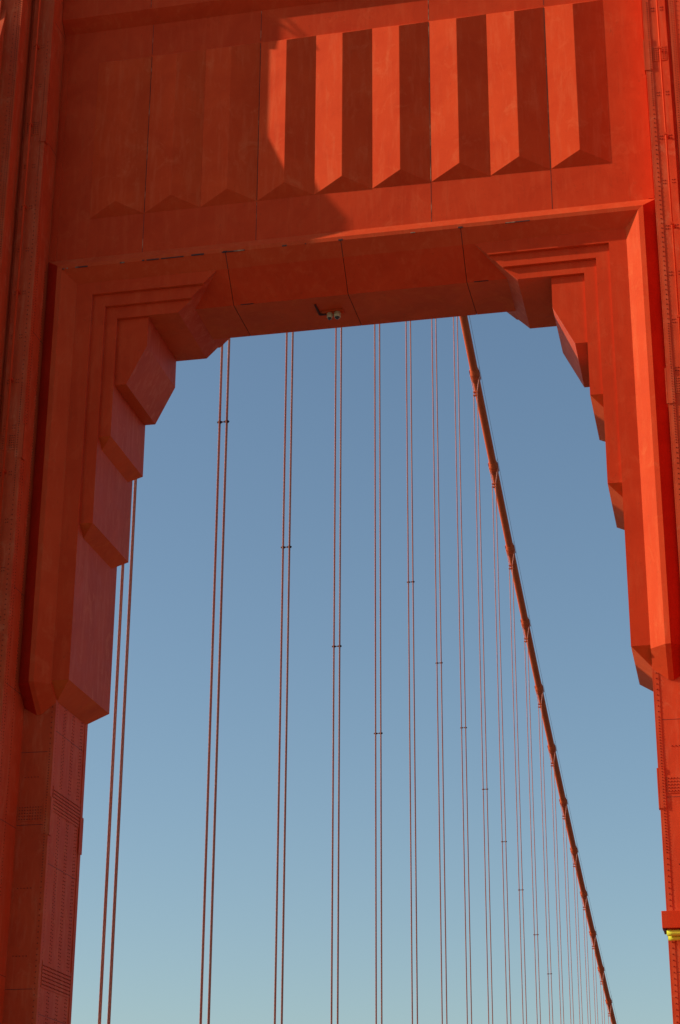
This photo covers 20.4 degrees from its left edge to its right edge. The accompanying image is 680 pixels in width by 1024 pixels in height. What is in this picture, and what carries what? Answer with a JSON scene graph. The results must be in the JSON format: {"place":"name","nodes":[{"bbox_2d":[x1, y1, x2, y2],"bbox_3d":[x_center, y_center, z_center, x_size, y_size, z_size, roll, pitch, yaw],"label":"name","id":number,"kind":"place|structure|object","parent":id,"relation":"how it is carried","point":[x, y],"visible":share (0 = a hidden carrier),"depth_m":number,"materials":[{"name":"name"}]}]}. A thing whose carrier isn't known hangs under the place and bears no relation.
{"place":"outdoors","nodes":[
{"label":"outdoors","id":0,"kind":"place"},
{"bbox_2d":[0,0,679,1023],"bbox_3d":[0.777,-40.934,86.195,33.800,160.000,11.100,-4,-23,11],"label":"bridge tower","id":1,"kind":"structure","parent":0,"point":[182,180],"depth_m":71.60,"materials":[{"name":"metal"}]},
{"bbox_2d":[314,304,344,319],"bbox_3d":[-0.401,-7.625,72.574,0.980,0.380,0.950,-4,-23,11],"label":"light fixture","id":2,"kind":"object","parent":1,"relation":"attached to","point":[335,313],"visible":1,"depth_m":72.69,"materials":[{"name":"paint"}]},
{"bbox_2d":[459,316,617,1023],"bbox_3d":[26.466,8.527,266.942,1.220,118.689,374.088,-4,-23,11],"label":"cable","id":3,"kind":"object","parent":1,"relation":"attached to","point":[474,373],"visible":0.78,"depth_m":258.61,"materials":[{"name":"paint"}]},
{"bbox_2d":[98,479,136,1023],"bbox_3d":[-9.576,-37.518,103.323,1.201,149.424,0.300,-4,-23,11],"label":"hanger rope","id":4,"kind":"object","parent":3,"relation":"hanging from","point":[120,783],"depth_m":83.30,"materials":[{"name":"paint"}]},
{"bbox_2d":[199,339,229,1023],"bbox_3d":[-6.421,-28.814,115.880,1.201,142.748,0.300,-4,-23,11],"label":"hanger rope","id":5,"kind":"object","parent":3,"relation":"hanging from","point":[226,421],"visible":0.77,"depth_m":100.26,"materials":[{"name":"paint"}]},
{"bbox_2d":[274,332,293,1023],"bbox_3d":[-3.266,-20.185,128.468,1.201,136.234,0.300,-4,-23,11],"label":"hanger rope","id":6,"kind":"object","parent":3,"relation":"hanging from","point":[283,547],"visible":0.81,"depth_m":115.88,"materials":[{"name":"paint"}]},
{"bbox_2d":[331,327,341,1023],"bbox_3d":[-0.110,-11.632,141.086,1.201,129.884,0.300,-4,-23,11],"label":"hanger rope","id":7,"kind":"object","parent":3,"relation":"hanging from","point":[339,646],"visible":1,"depth_m":131.52,"materials":[{"name":"paint"}]},
{"bbox_2d":[374,324,382,1023],"bbox_3d":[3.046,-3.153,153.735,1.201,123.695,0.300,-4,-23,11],"label":"hanger rope","id":8,"kind":"object","parent":3,"relation":"hanging from","point":[380,733],"visible":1,"depth_m":146.67,"materials":[{"name":"paint"}]},
{"bbox_2d":[405,321,417,1023],"bbox_3d":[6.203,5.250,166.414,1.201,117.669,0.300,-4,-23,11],"label":"hanger rope","id":9,"kind":"object","parent":3,"relation":"hanging from","point":[412,581],"visible":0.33,"depth_m":162.50,"materials":[{"name":"paint"}]},
{"bbox_2d":[431,319,447,1023],"bbox_3d":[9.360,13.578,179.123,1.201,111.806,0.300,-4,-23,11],"label":"hanger rope","id":10,"kind":"object","parent":3,"relation":"hanging from","point":[437,663],"visible":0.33,"depth_m":178.10,"materials":[{"name":"paint"}]},
{"bbox_2d":[453,317,471,1023],"bbox_3d":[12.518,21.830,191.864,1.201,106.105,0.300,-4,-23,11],"label":"hanger rope","id":11,"kind":"object","parent":3,"relation":"hanging from","point":[461,727],"visible":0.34,"depth_m":193.43,"materials":[{"name":"paint"}]},
{"bbox_2d":[470,374,492,1023],"bbox_3d":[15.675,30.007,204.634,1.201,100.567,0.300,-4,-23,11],"label":"hanger rope","id":12,"kind":"object","parent":3,"relation":"hanging from","point":[474,392],"visible":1,"depth_m":207.99,"materials":[{"name":"paint"}]},
{"bbox_2d":[489,468,510,1023],"bbox_3d":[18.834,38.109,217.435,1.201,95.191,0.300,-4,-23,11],"label":"hanger rope","id":13,"kind":"object","parent":3,"relation":"hanging from","point":[502,841],"visible":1,"depth_m":221.35,"materials":[{"name":"paint"}]},
{"bbox_2d":[506,549,526,1023],"bbox_3d":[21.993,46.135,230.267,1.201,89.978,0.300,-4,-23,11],"label":"hanger rope","id":14,"kind":"object","parent":3,"relation":"hanging from","point":[519,787],"visible":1,"depth_m":234.93,"materials":[{"name":"paint"}]},
{"bbox_2d":[521,622,540,1023],"bbox_3d":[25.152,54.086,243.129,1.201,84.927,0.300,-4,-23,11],"label":"hanger rope","id":15,"kind":"object","parent":3,"relation":"hanging from","point":[534,934],"visible":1,"depth_m":248.34,"materials":[{"name":"paint"}]},
{"bbox_2d":[535,689,552,1023],"bbox_3d":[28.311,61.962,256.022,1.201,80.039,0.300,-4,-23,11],"label":"hanger rope","id":16,"kind":"object","parent":3,"relation":"hanging from","point":[546,856],"visible":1,"depth_m":261.83,"materials":[{"name":"paint"}]},
{"bbox_2d":[548,748,563,1022],"bbox_3d":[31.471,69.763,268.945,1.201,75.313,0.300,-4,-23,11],"label":"hanger rope","id":17,"kind":"object","parent":3,"relation":"hanging from","point":[558,884],"visible":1,"depth_m":275.19,"materials":[{"name":"paint"}]},
{"bbox_2d":[560,804,573,1023],"bbox_3d":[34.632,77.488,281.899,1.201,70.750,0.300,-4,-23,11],"label":"hanger rope","id":18,"kind":"object","parent":3,"relation":"hanging from","point":[566,913],"visible":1,"depth_m":288.39,"materials":[{"name":"paint"}]},
{"bbox_2d":[570,850,582,1023],"bbox_3d":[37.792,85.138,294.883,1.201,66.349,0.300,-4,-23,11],"label":"hanger rope","id":19,"kind":"object","parent":3,"relation":"hanging from","point":[576,935],"visible":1,"depth_m":302.05,"materials":[{"name":"paint"}]},
{"bbox_2d":[580,894,590,1023],"bbox_3d":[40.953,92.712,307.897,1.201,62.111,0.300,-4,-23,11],"label":"hanger rope","id":20,"kind":"object","parent":3,"relation":"hanging from","point":[585,958],"visible":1,"depth_m":315.27,"materials":[{"name":"paint"}]},
{"bbox_2d":[589,933,597,1023],"bbox_3d":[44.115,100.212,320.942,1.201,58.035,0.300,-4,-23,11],"label":"hanger rope","id":21,"kind":"object","parent":3,"relation":"hanging from","point":[593,977],"visible":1,"depth_m":328.84,"materials":[{"name":"paint"}]},
{"bbox_2d":[598,971,604,1023],"bbox_3d":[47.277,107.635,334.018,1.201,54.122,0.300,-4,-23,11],"label":"hanger rope","id":22,"kind":"object","parent":3,"relation":"hanging from","point":[601,998],"visible":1,"depth_m":341.86,"materials":[{"name":"paint"}]},
{"bbox_2d":[605,1001,611,1023],"bbox_3d":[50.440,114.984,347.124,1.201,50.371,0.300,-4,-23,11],"label":"hanger rope","id":23,"kind":"object","parent":3,"relation":"hanging from","point":[609,1013],"visible":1,"depth_m":355.35,"materials":[{"name":"paint"}]},
{"bbox_2d":[661,910,679,940],"bbox_3d":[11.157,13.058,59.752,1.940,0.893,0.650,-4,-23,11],"label":"light fixture","id":24,"kind":"object","parent":1,"relation":"attached to","point":[671,924],"visible":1,"depth_m":59.66,"materials":[{"name":"orange paint"}]},
{"bbox_2d":[71,312,672,1023],"label":"sky","id":25,"kind":"structure","parent":0,"point":[570,549],"materials":[{"name":"blue"}]}
]}

